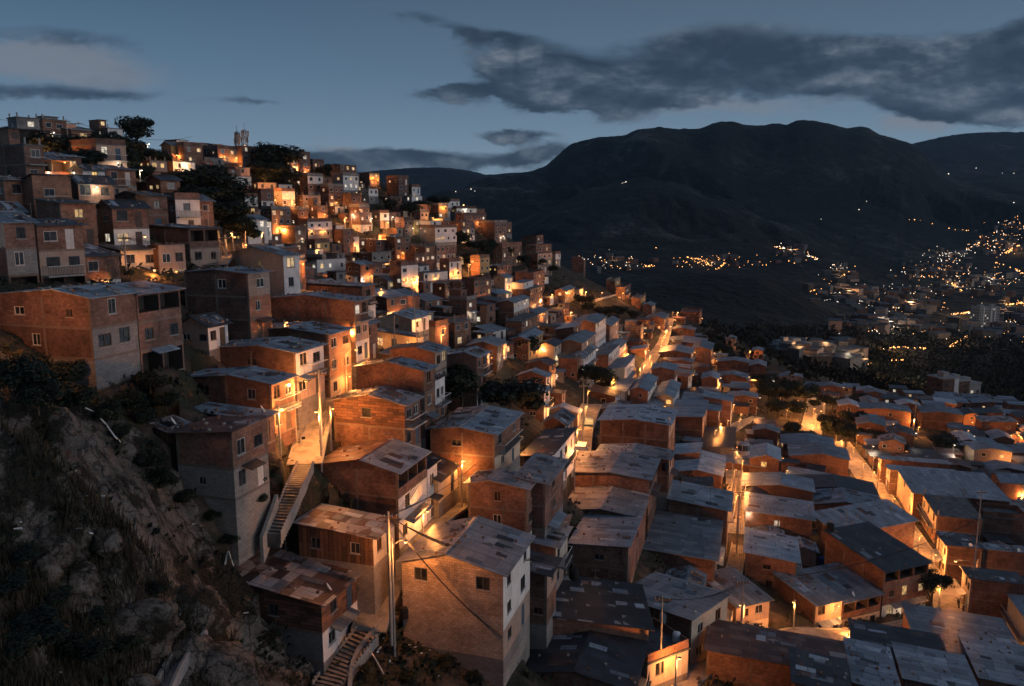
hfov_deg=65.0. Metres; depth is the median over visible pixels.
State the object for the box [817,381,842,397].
house
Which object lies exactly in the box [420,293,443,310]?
house
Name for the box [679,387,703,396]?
house
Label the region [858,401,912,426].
house
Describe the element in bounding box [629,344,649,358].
house
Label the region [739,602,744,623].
street lamp
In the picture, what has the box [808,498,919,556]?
house
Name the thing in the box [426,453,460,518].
house
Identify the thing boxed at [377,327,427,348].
house
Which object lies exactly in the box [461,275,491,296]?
house
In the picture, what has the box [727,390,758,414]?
house
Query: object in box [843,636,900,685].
house
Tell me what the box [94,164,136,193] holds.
house
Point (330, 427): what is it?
street lamp
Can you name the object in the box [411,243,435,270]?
house
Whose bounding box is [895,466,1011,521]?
house
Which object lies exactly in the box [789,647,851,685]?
house
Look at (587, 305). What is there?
tree
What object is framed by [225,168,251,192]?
house
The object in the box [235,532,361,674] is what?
house
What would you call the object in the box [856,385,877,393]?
house
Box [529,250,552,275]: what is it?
house
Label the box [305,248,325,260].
house
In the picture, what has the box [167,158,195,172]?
house
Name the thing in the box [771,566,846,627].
house
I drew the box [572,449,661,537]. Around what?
house
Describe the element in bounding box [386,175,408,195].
house
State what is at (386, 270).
house
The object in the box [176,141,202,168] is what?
house
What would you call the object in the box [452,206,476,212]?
house
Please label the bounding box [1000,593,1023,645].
house
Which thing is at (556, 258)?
house
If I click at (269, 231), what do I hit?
house
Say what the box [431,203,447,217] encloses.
house
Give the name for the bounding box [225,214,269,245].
house
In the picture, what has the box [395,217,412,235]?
house
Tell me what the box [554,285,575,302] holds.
house
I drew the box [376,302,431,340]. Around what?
house
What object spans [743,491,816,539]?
house
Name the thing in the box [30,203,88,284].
house
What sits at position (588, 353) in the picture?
house
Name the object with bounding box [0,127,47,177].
house
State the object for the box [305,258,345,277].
house
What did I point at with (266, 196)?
house
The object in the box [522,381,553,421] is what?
house
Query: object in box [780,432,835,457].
house
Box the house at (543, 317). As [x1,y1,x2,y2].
[529,306,549,323]
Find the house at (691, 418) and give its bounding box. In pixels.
[663,399,708,437]
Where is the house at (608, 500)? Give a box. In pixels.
[568,482,653,516]
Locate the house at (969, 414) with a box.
[959,407,978,425]
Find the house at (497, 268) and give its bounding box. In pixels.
[489,261,511,277]
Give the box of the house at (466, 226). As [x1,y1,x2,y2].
[451,219,474,242]
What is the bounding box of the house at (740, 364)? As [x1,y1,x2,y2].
[716,356,750,375]
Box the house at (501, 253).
[493,242,521,265]
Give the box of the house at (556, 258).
[552,251,560,266]
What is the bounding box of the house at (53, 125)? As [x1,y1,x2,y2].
[29,114,66,136]
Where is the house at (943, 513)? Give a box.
[917,489,982,543]
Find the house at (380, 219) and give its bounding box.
[371,210,388,228]
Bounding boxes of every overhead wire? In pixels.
[82,124,187,139]
[112,238,124,283]
[122,237,223,245]
[293,374,317,383]
[320,336,355,372]
[385,464,475,515]
[388,517,501,638]
[389,485,417,514]
[389,516,530,560]
[660,581,744,599]
[732,450,740,489]
[738,492,745,581]
[744,519,978,582]
[917,403,980,512]
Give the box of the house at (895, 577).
[823,521,933,616]
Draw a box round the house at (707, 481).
[682,476,713,486]
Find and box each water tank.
[400,606,407,618]
[569,568,578,580]
[659,612,665,622]
[662,463,668,470]
[672,631,680,642]
[818,556,824,563]
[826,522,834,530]
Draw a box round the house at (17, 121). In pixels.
[6,112,39,128]
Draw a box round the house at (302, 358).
[218,336,328,430]
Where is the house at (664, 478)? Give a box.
[596,436,678,509]
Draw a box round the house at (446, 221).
[432,218,450,223]
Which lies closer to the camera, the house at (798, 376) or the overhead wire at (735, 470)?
the overhead wire at (735, 470)
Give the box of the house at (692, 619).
[635,571,731,663]
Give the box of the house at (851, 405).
[836,398,859,422]
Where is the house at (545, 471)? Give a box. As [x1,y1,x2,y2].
[513,452,568,538]
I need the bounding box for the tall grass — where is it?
[0,409,251,685]
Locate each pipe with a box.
[85,407,120,442]
[224,551,233,565]
[370,651,383,673]
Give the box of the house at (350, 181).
[331,172,358,192]
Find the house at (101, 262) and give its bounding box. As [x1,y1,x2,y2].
[84,242,123,283]
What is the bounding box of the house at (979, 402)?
[968,397,994,407]
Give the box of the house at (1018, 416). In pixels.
[1010,410,1023,431]
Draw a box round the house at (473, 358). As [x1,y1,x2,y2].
[446,346,492,410]
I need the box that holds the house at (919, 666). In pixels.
[891,641,978,685]
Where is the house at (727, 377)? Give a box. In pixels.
[719,370,748,383]
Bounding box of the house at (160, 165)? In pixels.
[139,156,167,175]
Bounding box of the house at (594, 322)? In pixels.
[570,313,607,350]
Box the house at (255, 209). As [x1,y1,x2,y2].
[236,193,257,213]
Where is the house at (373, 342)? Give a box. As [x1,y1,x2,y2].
[368,316,380,359]
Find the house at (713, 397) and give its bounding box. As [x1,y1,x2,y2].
[702,390,734,426]
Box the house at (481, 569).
[395,506,535,685]
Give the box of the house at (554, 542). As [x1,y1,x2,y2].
[530,524,572,590]
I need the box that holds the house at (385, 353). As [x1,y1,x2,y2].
[378,344,454,358]
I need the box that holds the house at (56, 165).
[44,155,72,174]
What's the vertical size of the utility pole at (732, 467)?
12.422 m
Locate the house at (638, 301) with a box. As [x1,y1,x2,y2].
[631,292,645,309]
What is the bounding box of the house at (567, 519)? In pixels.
[563,514,571,546]
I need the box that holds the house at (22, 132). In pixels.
[19,129,51,143]
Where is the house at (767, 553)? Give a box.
[743,527,801,590]
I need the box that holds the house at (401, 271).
[389,260,418,292]
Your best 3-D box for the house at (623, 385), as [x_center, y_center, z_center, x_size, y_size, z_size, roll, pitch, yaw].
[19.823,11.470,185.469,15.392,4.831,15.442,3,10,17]
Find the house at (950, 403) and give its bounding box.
[932,396,957,407]
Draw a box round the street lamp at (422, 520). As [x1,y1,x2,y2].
[422,508,428,533]
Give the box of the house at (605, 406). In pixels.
[601,400,621,413]
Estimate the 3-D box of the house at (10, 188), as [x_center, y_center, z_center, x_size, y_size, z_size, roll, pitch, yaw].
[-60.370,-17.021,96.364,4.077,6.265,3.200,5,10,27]
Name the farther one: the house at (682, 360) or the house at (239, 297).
the house at (682, 360)
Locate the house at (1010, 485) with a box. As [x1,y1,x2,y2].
[990,472,1023,498]
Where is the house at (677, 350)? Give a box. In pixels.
[657,344,695,358]
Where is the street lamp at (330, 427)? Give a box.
[329,406,333,450]
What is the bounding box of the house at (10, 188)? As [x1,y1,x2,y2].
[0,175,23,206]
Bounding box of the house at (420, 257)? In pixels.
[404,252,426,262]
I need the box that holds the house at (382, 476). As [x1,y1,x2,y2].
[314,432,432,559]
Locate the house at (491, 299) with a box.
[476,295,506,306]
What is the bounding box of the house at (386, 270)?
[382,265,389,273]
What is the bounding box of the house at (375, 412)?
[328,385,426,446]
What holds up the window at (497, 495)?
in the house at (491, 492)
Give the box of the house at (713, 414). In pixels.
[681,391,721,426]
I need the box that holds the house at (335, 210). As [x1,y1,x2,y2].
[329,203,344,215]
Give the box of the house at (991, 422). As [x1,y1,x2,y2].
[974,415,1017,433]
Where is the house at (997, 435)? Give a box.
[984,428,1015,444]
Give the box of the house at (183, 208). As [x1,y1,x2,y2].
[163,192,202,224]
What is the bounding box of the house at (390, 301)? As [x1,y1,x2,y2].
[375,288,411,314]
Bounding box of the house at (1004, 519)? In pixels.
[975,502,1023,545]
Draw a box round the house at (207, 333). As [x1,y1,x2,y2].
[182,312,232,361]
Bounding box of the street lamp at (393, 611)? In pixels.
[391,538,407,656]
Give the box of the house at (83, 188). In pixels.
[67,174,117,204]
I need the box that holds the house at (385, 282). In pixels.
[373,276,393,289]
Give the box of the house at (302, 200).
[295,192,320,213]
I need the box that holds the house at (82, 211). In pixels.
[30,198,100,246]
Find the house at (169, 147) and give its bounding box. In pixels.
[159,141,178,160]
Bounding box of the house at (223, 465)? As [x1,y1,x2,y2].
[167,415,271,564]
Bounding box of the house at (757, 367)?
[749,359,766,384]
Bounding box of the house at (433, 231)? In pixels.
[419,220,456,252]
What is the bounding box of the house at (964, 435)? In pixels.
[951,430,976,442]
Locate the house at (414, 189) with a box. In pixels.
[408,184,419,195]
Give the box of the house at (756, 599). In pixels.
[706,566,774,627]
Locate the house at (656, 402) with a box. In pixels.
[643,399,664,406]
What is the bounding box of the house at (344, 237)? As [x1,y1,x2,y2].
[334,226,353,254]
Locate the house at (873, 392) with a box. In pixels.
[863,387,886,397]
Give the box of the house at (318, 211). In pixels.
[308,198,328,217]
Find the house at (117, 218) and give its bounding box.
[95,199,151,244]
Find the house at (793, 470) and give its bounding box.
[786,466,835,474]
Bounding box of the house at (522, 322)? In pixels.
[505,309,539,334]
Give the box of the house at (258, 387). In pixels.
[189,366,301,446]
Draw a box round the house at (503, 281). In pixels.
[493,273,512,296]
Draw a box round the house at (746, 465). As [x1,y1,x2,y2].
[724,449,764,472]
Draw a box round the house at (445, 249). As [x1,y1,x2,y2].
[426,242,455,269]
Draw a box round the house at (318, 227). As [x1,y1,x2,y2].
[298,218,332,242]
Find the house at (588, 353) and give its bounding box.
[569,344,598,384]
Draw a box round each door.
[65,229,74,248]
[86,229,93,244]
[106,259,114,277]
[115,148,120,160]
[125,172,129,184]
[135,211,141,226]
[135,232,142,243]
[155,218,161,223]
[219,327,224,345]
[257,322,261,337]
[257,460,263,485]
[266,420,269,442]
[286,411,290,428]
[316,376,318,392]
[345,376,348,391]
[347,585,351,608]
[348,621,352,633]
[364,342,367,357]
[373,344,375,358]
[386,532,390,552]
[416,427,418,444]
[418,485,421,505]
[419,517,421,529]
[431,499,433,517]
[451,473,452,490]
[521,603,523,626]
[551,594,552,613]
[675,655,681,675]
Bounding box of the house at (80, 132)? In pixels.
[58,127,91,137]
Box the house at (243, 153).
[235,143,255,166]
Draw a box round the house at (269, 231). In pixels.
[267,221,272,239]
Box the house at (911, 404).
[894,398,920,419]
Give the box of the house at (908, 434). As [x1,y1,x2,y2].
[886,423,916,453]
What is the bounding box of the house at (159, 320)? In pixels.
[111,280,185,372]
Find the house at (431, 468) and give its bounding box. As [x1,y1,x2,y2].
[426,459,443,522]
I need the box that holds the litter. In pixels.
[13,470,439,675]
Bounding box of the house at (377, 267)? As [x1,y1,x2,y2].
[372,262,382,273]
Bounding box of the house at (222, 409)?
[195,402,281,452]
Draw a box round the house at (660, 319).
[646,311,668,331]
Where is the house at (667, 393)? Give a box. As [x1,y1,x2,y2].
[653,379,681,405]
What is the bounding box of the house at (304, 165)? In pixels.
[298,152,310,172]
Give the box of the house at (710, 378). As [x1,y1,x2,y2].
[700,370,719,386]
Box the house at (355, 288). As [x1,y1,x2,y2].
[306,279,378,318]
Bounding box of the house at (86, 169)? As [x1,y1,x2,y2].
[66,164,107,174]
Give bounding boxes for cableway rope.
[728,333,765,465]
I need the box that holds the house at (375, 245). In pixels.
[366,237,386,251]
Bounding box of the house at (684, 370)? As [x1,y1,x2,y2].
[677,368,693,386]
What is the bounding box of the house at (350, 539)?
[293,503,400,613]
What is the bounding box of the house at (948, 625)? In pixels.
[901,602,1018,658]
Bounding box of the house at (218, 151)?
[203,145,229,162]
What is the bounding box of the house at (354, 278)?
[345,272,374,281]
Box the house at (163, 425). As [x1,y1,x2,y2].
[147,414,192,454]
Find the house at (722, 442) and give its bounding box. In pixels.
[700,427,736,454]
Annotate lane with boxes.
[350,466,521,632]
[574,403,601,450]
[639,318,673,375]
[725,469,749,533]
[731,416,764,431]
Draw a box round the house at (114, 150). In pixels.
[67,138,127,167]
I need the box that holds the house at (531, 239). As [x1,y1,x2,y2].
[521,235,542,247]
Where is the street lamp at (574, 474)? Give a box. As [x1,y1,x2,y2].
[573,448,577,492]
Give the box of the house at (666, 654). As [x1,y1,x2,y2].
[641,617,690,685]
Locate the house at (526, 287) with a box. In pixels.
[512,279,542,308]
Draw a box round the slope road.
[204,254,233,265]
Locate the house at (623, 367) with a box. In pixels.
[607,355,636,377]
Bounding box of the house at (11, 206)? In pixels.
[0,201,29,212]
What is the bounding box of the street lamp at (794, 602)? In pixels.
[792,600,795,629]
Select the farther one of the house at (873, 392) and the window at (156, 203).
the house at (873, 392)
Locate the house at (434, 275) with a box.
[418,267,447,280]
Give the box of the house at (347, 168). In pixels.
[331,162,356,172]
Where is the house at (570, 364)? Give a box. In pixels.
[558,351,581,382]
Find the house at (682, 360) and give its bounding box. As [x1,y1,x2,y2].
[669,357,694,369]
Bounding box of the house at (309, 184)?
[300,173,322,194]
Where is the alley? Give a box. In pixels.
[287,366,351,464]
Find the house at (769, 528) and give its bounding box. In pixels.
[751,524,784,534]
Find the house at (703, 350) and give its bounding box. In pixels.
[692,339,714,369]
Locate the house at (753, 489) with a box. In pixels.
[741,486,767,495]
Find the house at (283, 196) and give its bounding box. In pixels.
[274,188,294,206]
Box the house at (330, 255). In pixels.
[326,252,358,262]
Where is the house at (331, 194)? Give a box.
[319,183,343,210]
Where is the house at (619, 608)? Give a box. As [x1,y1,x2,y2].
[552,569,654,640]
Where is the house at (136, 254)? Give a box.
[97,241,154,268]
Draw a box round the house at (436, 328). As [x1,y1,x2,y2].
[421,310,449,345]
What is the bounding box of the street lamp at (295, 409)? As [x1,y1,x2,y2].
[293,378,307,441]
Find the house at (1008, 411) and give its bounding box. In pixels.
[1004,409,1018,415]
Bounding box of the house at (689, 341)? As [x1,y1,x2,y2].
[670,335,707,346]
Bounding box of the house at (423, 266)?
[418,262,428,271]
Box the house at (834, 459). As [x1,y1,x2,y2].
[787,442,850,476]
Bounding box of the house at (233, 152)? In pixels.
[229,146,237,166]
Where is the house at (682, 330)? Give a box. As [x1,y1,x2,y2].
[672,325,695,336]
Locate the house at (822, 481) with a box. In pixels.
[792,474,878,495]
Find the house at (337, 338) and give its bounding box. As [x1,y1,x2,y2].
[267,321,354,397]
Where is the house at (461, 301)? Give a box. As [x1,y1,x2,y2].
[448,288,477,322]
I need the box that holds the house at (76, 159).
[44,151,84,166]
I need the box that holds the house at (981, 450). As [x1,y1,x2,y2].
[964,440,1014,461]
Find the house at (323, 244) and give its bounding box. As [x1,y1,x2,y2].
[304,238,329,252]
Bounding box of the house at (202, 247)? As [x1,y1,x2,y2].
[149,223,222,266]
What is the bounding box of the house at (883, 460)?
[877,455,952,483]
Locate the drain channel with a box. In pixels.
[156,591,217,685]
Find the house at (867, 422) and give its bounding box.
[855,415,886,439]
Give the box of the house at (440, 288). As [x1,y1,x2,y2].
[426,278,458,297]
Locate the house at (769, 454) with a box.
[748,442,781,472]
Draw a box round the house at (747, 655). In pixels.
[703,619,849,685]
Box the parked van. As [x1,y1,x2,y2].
[575,441,587,451]
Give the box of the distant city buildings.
[592,221,1023,370]
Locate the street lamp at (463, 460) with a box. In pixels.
[461,458,464,506]
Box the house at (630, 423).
[598,404,677,478]
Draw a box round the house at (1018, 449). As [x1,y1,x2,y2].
[1006,444,1023,455]
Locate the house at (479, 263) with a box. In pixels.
[470,254,489,275]
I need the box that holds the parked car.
[584,418,593,426]
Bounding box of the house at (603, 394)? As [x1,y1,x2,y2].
[588,384,621,403]
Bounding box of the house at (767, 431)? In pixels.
[751,423,780,446]
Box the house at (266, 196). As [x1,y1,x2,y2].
[249,189,273,215]
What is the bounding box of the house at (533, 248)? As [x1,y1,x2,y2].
[525,244,550,254]
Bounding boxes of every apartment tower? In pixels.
[772,336,795,344]
[789,338,811,345]
[926,371,960,395]
[949,373,970,394]
[960,376,981,393]
[970,304,989,326]
[986,304,1000,326]
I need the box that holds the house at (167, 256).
[144,242,188,273]
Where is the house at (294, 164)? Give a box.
[285,160,297,172]
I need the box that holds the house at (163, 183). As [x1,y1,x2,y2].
[144,175,182,192]
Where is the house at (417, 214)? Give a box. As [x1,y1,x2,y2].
[412,209,428,219]
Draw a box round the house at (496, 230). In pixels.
[480,220,506,242]
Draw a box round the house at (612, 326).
[606,315,619,341]
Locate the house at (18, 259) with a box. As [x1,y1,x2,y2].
[0,212,39,285]
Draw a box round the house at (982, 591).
[955,566,1023,622]
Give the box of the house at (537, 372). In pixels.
[516,367,551,400]
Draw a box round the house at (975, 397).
[964,396,995,405]
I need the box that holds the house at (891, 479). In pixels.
[885,464,954,495]
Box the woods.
[695,311,1023,400]
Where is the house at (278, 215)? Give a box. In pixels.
[261,206,290,233]
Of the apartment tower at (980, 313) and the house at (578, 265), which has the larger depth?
the apartment tower at (980, 313)
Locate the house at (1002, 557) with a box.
[980,541,1023,576]
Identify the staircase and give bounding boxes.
[267,460,313,547]
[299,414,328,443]
[311,625,378,685]
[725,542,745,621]
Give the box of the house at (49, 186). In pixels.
[20,173,74,217]
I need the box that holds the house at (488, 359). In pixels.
[487,353,489,369]
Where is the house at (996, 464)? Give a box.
[983,459,1023,473]
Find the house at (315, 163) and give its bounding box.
[310,159,324,174]
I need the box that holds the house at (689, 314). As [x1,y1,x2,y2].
[680,308,701,323]
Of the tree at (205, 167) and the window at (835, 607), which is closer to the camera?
the window at (835, 607)
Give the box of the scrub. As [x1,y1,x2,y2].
[0,162,1023,685]
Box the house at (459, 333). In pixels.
[439,314,471,348]
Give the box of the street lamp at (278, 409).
[277,405,282,455]
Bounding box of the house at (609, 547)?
[568,500,648,582]
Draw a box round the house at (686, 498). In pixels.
[666,479,734,562]
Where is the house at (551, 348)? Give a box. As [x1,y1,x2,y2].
[537,337,562,366]
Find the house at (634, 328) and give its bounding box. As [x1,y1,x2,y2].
[625,319,643,338]
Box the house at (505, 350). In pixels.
[503,341,507,360]
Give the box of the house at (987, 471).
[971,467,1003,478]
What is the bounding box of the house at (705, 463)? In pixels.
[674,450,726,488]
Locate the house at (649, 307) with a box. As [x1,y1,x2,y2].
[642,301,655,314]
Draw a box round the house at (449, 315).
[433,312,466,318]
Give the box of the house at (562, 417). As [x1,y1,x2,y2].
[540,398,576,437]
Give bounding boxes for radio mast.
[234,125,239,145]
[240,129,248,145]
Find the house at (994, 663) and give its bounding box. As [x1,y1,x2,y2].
[958,633,1023,685]
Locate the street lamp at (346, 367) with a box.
[345,347,356,391]
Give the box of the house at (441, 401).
[434,374,450,421]
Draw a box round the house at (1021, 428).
[1018,426,1023,431]
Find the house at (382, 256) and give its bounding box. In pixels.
[359,250,392,264]
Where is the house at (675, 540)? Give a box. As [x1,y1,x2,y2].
[643,509,724,586]
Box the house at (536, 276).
[515,269,544,292]
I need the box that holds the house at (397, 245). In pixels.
[387,234,410,260]
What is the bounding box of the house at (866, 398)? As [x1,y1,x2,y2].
[859,395,878,401]
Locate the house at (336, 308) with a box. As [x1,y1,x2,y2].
[270,290,373,376]
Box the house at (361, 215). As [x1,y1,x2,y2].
[349,204,369,227]
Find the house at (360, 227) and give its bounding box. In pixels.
[352,221,372,232]
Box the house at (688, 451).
[674,442,702,459]
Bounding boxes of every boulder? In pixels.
[32,554,63,587]
[34,537,76,568]
[66,560,102,606]
[90,525,124,558]
[108,597,185,660]
[121,673,160,685]
[171,629,213,677]
[177,583,230,639]
[197,551,217,567]
[198,641,260,685]
[395,613,402,624]
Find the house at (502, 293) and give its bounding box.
[491,289,511,297]
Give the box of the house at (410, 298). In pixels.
[389,288,420,309]
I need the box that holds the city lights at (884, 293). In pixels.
[455,173,1023,360]
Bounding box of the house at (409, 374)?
[352,356,439,449]
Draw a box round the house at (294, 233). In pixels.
[278,225,306,242]
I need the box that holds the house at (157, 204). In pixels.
[115,190,169,223]
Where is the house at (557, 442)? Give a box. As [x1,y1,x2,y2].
[520,427,577,489]
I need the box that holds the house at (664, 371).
[650,361,678,384]
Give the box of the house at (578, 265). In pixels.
[571,257,585,276]
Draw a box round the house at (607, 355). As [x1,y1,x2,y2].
[596,343,620,367]
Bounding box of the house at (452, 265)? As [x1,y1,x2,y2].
[439,257,461,279]
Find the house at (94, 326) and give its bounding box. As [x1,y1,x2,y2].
[0,283,141,390]
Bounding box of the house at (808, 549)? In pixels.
[797,536,819,566]
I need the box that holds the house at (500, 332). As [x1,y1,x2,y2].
[471,323,507,339]
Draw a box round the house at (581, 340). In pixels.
[561,329,596,353]
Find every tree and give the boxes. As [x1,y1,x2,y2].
[24,131,86,152]
[45,147,108,163]
[69,131,134,147]
[114,115,154,139]
[126,147,145,165]
[129,165,156,181]
[130,139,148,166]
[141,148,167,159]
[152,154,174,160]
[158,167,236,196]
[171,168,200,183]
[174,184,224,210]
[195,163,227,175]
[213,199,254,237]
[214,189,260,206]
[215,177,252,203]
[217,216,261,248]
[245,160,284,181]
[248,142,304,177]
[267,165,302,183]
[316,165,332,176]
[383,198,398,211]
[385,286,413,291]
[400,202,422,216]
[414,200,432,207]
[426,196,450,202]
[445,363,481,406]
[455,231,472,250]
[461,252,477,263]
[464,240,489,253]
[478,376,551,410]
[480,239,498,256]
[505,334,519,345]
[508,247,514,255]
[513,335,538,349]
[517,255,531,267]
[529,258,547,265]
[547,265,558,275]
[573,294,594,304]
[577,364,614,384]
[579,365,589,382]
[580,302,595,313]
[593,306,616,314]
[596,373,619,386]
[613,305,628,314]
[627,310,640,318]
[702,330,716,337]
[702,337,717,342]
[713,343,731,352]
[723,350,737,356]
[750,374,775,382]
[756,378,783,408]
[764,398,790,418]
[775,379,803,409]
[778,430,796,440]
[783,420,802,431]
[787,399,809,418]
[793,382,821,400]
[797,430,817,434]
[806,399,821,407]
[816,394,844,411]
[816,413,828,434]
[820,415,852,441]
[833,420,858,446]
[837,409,867,421]
[848,392,872,401]
[858,427,874,433]
[871,431,888,438]
[904,443,910,451]
[917,568,952,606]
[927,432,960,448]
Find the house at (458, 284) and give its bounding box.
[450,278,465,288]
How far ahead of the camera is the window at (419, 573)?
67.24 m
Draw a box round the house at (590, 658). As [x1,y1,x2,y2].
[526,630,651,685]
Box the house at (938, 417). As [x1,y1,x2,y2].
[916,404,964,429]
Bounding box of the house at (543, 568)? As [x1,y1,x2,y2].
[530,550,562,648]
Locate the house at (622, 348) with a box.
[605,338,627,356]
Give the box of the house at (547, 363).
[523,356,557,386]
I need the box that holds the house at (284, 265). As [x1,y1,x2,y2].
[228,245,302,296]
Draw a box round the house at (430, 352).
[386,331,450,412]
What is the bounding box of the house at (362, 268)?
[344,260,373,282]
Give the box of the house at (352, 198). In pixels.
[343,193,361,212]
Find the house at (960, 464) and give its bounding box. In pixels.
[938,457,973,471]
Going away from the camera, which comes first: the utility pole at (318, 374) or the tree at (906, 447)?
the utility pole at (318, 374)
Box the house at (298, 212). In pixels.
[291,207,307,224]
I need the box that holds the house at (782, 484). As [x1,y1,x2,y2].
[741,472,815,500]
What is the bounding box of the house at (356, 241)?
[353,234,359,251]
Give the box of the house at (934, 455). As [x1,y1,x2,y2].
[918,452,951,458]
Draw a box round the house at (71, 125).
[37,116,76,128]
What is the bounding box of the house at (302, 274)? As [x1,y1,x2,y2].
[299,254,305,289]
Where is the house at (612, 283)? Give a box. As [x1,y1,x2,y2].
[606,277,619,292]
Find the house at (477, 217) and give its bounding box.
[456,213,485,232]
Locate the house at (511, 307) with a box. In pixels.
[498,294,530,326]
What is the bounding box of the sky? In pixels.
[0,0,1023,174]
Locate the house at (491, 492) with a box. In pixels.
[463,467,535,533]
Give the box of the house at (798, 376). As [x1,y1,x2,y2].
[778,371,803,383]
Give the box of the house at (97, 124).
[88,119,122,136]
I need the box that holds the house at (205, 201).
[199,194,215,226]
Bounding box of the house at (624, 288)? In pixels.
[616,283,631,300]
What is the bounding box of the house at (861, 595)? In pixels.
[805,562,885,627]
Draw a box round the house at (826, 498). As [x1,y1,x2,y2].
[812,487,880,510]
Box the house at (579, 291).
[575,288,582,296]
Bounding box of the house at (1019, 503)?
[1009,499,1023,511]
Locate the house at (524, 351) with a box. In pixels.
[510,328,543,361]
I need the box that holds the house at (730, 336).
[725,334,736,350]
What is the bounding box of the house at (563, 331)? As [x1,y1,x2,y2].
[554,321,582,340]
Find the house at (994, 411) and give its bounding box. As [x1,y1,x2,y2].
[971,407,1004,415]
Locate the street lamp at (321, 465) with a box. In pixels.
[315,409,322,472]
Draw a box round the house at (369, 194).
[361,186,377,203]
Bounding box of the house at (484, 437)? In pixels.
[425,405,524,509]
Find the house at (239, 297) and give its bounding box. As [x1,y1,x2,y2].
[180,253,274,340]
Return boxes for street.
[670,619,902,685]
[800,397,824,435]
[835,441,965,611]
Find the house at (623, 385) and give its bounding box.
[584,378,635,400]
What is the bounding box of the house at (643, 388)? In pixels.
[628,373,658,403]
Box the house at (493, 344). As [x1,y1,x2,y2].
[465,335,505,371]
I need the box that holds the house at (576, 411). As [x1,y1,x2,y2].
[549,402,582,428]
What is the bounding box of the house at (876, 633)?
[847,618,946,669]
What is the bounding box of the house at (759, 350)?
[752,346,764,359]
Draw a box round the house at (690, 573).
[666,565,706,585]
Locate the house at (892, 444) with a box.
[877,433,906,455]
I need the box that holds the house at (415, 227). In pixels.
[413,217,429,236]
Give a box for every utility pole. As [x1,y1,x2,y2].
[117,234,130,272]
[219,235,229,256]
[219,240,225,256]
[311,369,326,449]
[379,511,397,645]
[394,316,394,345]
[411,280,417,341]
[579,384,588,441]
[654,594,670,685]
[729,448,736,490]
[734,489,744,552]
[737,579,749,622]
[973,489,986,570]
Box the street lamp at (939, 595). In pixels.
[938,584,940,607]
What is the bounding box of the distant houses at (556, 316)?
[4,126,1023,547]
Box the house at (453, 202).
[425,198,459,210]
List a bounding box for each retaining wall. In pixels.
[259,494,278,563]
[347,595,402,685]
[595,294,631,301]
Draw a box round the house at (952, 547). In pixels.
[931,530,985,581]
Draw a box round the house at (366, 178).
[358,170,379,187]
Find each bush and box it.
[0,354,39,390]
[0,356,62,404]
[0,567,30,597]
[0,631,40,665]
[4,603,70,647]
[11,542,42,565]
[15,384,64,414]
[35,584,73,607]
[40,361,88,383]
[50,359,86,373]
[52,631,118,663]
[60,382,97,413]
[78,604,112,634]
[91,401,122,426]
[107,423,131,440]
[110,632,146,655]
[111,389,149,409]
[125,406,157,424]
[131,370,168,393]
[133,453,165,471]
[142,467,179,487]
[148,579,170,597]
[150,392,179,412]
[174,489,195,504]
[203,508,221,521]
[217,533,240,544]
[256,493,268,501]
[269,462,279,478]
[358,664,369,672]
[399,668,416,683]
[437,653,456,667]
[462,669,483,683]
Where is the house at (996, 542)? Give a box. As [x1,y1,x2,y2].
[984,541,1007,544]
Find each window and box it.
[12,184,21,193]
[13,306,25,315]
[14,251,25,265]
[15,227,26,239]
[27,121,33,126]
[31,149,40,158]
[32,333,41,346]
[43,231,58,241]
[44,188,55,197]
[46,122,51,127]
[46,256,61,267]
[65,309,73,317]
[68,256,79,266]
[74,209,83,217]
[79,185,91,195]
[88,261,99,271]
[98,332,112,348]
[100,187,109,195]
[101,146,107,154]
[103,215,108,221]
[105,233,110,242]
[107,298,117,314]
[110,171,117,179]
[116,210,128,221]
[118,233,129,241]
[119,326,131,343]
[126,254,136,263]
[144,327,154,340]
[145,254,153,263]
[153,201,160,208]
[162,253,171,263]
[167,183,174,188]
[170,322,178,335]
[175,252,183,261]
[183,203,189,209]
[183,333,189,340]
[195,251,201,260]
[198,334,207,341]
[198,476,206,485]
[200,385,209,396]
[203,205,209,211]
[210,330,217,341]
[211,252,216,259]
[217,279,225,288]
[237,437,246,457]
[238,468,246,487]
[246,389,256,400]
[247,358,256,365]
[254,433,263,448]
[255,300,260,311]
[256,278,263,287]
[268,603,278,617]
[274,384,281,400]
[275,413,281,426]
[285,383,292,395]
[287,257,294,267]
[288,277,294,286]
[299,379,307,391]
[300,352,306,366]
[310,537,320,549]
[313,351,320,362]
[329,629,336,646]
[330,597,337,615]
[331,337,337,348]
[332,359,337,370]
[333,381,337,392]
[343,335,348,344]
[344,356,349,366]
[349,542,360,555]
[355,305,359,314]
[356,325,360,334]
[358,345,362,354]
[361,408,371,418]
[362,302,365,312]
[363,324,367,332]
[377,537,382,553]
[378,337,383,346]
[400,299,405,304]
[403,523,407,535]
[405,492,410,508]
[407,408,411,418]
[407,431,411,442]
[413,567,427,582]
[414,404,418,415]
[427,370,431,383]
[428,394,431,405]
[430,472,433,487]
[442,350,445,361]
[451,439,461,446]
[475,576,490,591]
[483,355,485,365]
[493,491,500,501]
[493,514,500,522]
[498,433,501,445]
[501,455,504,465]
[507,573,511,587]
[507,599,511,615]
[507,626,511,642]
[520,574,525,594]
[532,607,543,615]
[594,554,603,560]
[655,661,664,676]
[696,644,702,657]
[697,622,703,635]
[715,607,720,619]
[738,445,749,450]
[743,608,748,616]
[754,604,763,614]
[762,564,771,570]
[766,580,772,587]
[818,606,824,615]
[832,604,838,612]
[886,607,892,614]
[889,590,893,597]
[901,585,906,595]
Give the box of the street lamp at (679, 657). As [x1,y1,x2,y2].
[674,655,680,685]

